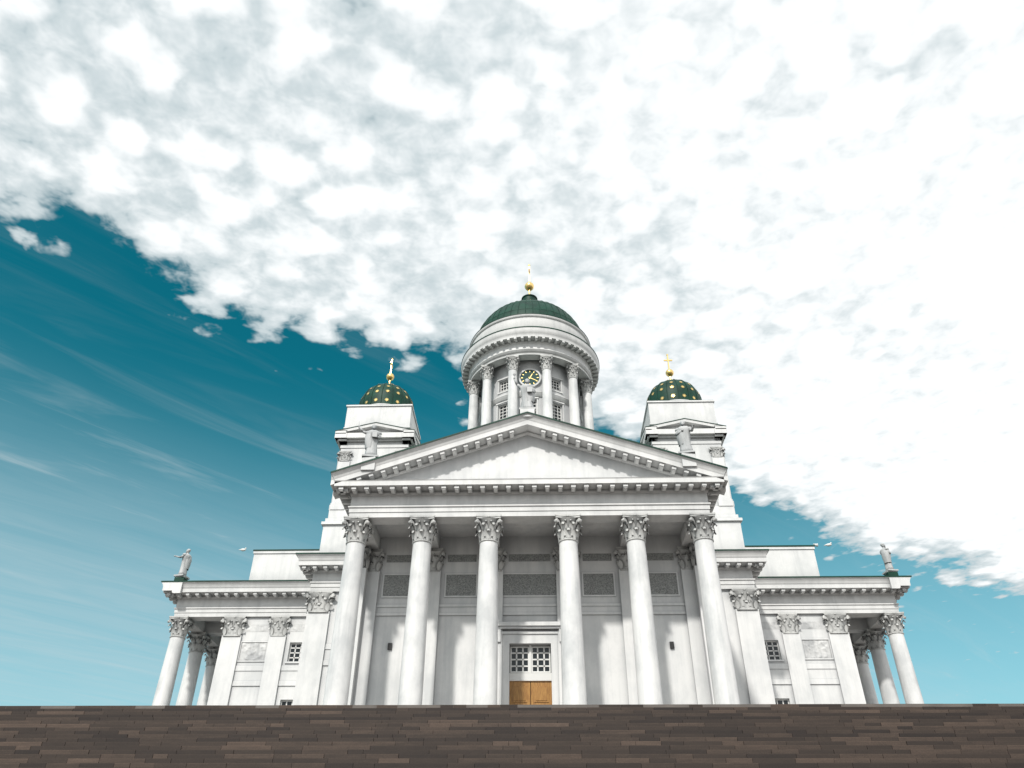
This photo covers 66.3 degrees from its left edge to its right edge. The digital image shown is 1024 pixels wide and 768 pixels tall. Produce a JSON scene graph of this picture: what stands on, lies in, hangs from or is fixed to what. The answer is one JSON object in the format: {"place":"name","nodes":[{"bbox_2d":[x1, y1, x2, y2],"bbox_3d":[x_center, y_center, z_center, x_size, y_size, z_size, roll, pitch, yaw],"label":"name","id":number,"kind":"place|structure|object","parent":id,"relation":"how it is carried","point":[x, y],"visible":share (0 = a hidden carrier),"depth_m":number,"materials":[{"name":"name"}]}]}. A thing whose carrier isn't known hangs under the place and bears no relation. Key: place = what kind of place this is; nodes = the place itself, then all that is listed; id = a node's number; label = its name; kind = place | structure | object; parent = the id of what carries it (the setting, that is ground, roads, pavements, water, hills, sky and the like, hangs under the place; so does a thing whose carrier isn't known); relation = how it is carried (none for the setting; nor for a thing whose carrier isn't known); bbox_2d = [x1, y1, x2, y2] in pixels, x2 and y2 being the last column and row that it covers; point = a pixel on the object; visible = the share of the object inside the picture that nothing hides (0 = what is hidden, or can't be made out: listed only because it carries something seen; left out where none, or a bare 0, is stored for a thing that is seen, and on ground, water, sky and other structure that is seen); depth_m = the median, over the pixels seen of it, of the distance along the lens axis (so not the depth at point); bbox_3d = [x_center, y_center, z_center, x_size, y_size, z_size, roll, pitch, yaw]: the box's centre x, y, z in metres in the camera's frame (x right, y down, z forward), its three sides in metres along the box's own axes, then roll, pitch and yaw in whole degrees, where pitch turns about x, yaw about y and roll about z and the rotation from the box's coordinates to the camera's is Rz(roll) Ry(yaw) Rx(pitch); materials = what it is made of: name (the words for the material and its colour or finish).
{"place":"outdoors","nodes":[
{"label":"outdoors","id":0,"kind":"place"},
{"bbox_2d":[0,704,1023,767],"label":"steps","id":1,"kind":"structure","parent":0,"point":[600,736],"depth_m":28.47,"materials":[{"name":"grey stone"}]},
{"bbox_2d":[0,0,1023,705],"label":"sky","id":2,"kind":"structure","parent":0,"point":[224,224],"materials":[{"name":"white"}]},
{"bbox_2d":[5,704,1023,708],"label":"terrace","id":3,"kind":"structure","parent":0,"point":[586,706],"depth_m":32.66,"materials":[{"name":"grey stone"}]},
{"bbox_2d":[480,360,580,425],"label":"drum wall","id":4,"kind":"structure","parent":0,"point":[557,371],"depth_m":88.58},
{"bbox_2d":[468,369,593,429],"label":"columns","id":5,"kind":"structure","parent":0,"point":[512,410],"depth_m":86.44,"materials":[{"name":"white stone"}]},
{"bbox_2d":[467,354,593,411],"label":"column capitals","id":6,"kind":"object","parent":5,"relation":"on","point":[513,362],"visible":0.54,"depth_m":88.86,"materials":[{"name":"white stone"}]},
{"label":"podium","id":7,"kind":"object","parent":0,"visible":0},
{"bbox_2d":[388,642,673,649],"bbox_3d":[1.982,34.422,69.925,50.920,6.920,50.920,-1,-35,2],"label":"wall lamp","id":8,"kind":"object","parent":7,"relation":"on","point":[390,645],"visible":0.21,"depth_m":50.99,"materials":[{"name":"black metal"}]},
{"bbox_2d":[175,399,896,704],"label":"walls","id":9,"kind":"structure","parent":7,"relation":"on","point":[793,675],"depth_m":53.92,"materials":[{"name":"white paint"}]},
{"bbox_2d":[461,314,598,425],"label":"dome drum","id":10,"kind":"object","parent":9,"relation":"on","point":[533,343],"depth_m":89.62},
{"bbox_2d":[480,294,578,328],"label":"dome","id":11,"kind":"structure","parent":10,"relation":"on","point":[529,303],"depth_m":93.57,"materials":[{"name":"green metal"}]},
{"bbox_2d":[520,370,538,384],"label":"clock","id":12,"kind":"object","parent":10,"relation":"attached to","point":[527,374],"visible":0.41,"depth_m":87.61,"materials":[{"name":"green metal"}]},
{"bbox_2d":[383,553,677,595],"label":"wall panels","id":13,"kind":"object","parent":9,"relation":"attached to","point":[533,584],"visible":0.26,"depth_m":53.66,"materials":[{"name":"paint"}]},
{"bbox_2d":[359,379,701,407],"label":"small domes","id":14,"kind":"structure","parent":9,"relation":"on","point":[666,392],"depth_m":74.00,"materials":[{"name":"green metal"}]},
{"bbox_2d":[361,264,698,403],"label":"gold ornaments","id":15,"kind":"object","parent":14,"relation":"on","point":[529,286],"visible":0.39,"depth_m":78.01,"materials":[{"name":"gold metal"}]},
{"bbox_2d":[509,681,551,704],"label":"door","id":16,"kind":"structure","parent":9,"relation":"attached to","point":[519,692],"depth_m":49.79,"materials":[{"name":"brown wood"}]},
{"bbox_2d":[281,380,788,704],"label":"window frames","id":17,"kind":"structure","parent":9,"relation":"attached to","point":[530,674],"depth_m":51.21,"materials":[{"name":"white paint"}]},
{"bbox_2d":[238,622,831,660],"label":"relief panels","id":18,"kind":"object","parent":9,"relation":"attached to","point":[249,651],"visible":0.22,"depth_m":65.12,"materials":[{"name":"white stone"}]},
{"bbox_2d":[282,381,787,704],"bbox_3d":[2.086,18.379,81.306,45.014,39.060,45.014,29,-44,-34],"label":"glass","id":19,"kind":"object","parent":9,"relation":"on","point":[519,656],"visible":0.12,"depth_m":51.50,"materials":[{"name":"black glass"}]},
{"bbox_2d":[162,413,910,646],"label":"cornices","id":20,"kind":"object","parent":9,"relation":"on","point":[680,494],"visible":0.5,"depth_m":52.86,"materials":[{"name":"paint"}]},
{"bbox_2d":[205,377,867,642],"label":"ceiling","id":21,"kind":"structure","parent":9,"relation":"on","point":[857,625],"depth_m":54.84,"materials":[{"name":"white paint"}]},
{"bbox_2d":[161,313,911,581],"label":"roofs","id":22,"kind":"structure","parent":9,"relation":"on","point":[887,574],"depth_m":66.05,"materials":[{"name":"grey metal"}]},
{"bbox_2d":[239,542,831,550],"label":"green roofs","id":23,"kind":"object","parent":22,"relation":"on","point":[816,545],"visible":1,"depth_m":69.73,"materials":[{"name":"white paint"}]},
{"bbox_2d":[174,373,898,579],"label":"statues","id":24,"kind":"object","parent":22,"relation":"on","point":[528,392],"visible":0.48,"depth_m":54.37,"materials":[{"name":"stone"}]},
{"bbox_2d":[152,539,923,705],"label":"columns","id":25,"kind":"structure","parent":7,"relation":"on","point":[648,679],"depth_m":47.18,"materials":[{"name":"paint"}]},
{"bbox_2d":[167,446,905,666],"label":"capitals","id":26,"kind":"object","parent":25,"relation":"on","point":[490,527],"visible":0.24,"depth_m":54.77,"materials":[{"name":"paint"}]},
{"bbox_2d":[530,646,550,704],"bbox_3d":[2.082,18.893,80.942,43.798,45.000,43.798,29,-44,-34],"label":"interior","id":27,"kind":"object","parent":7,"relation":"on","point":[530,682],"visible":0.02,"depth_m":50.24,"materials":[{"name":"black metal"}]}
]}

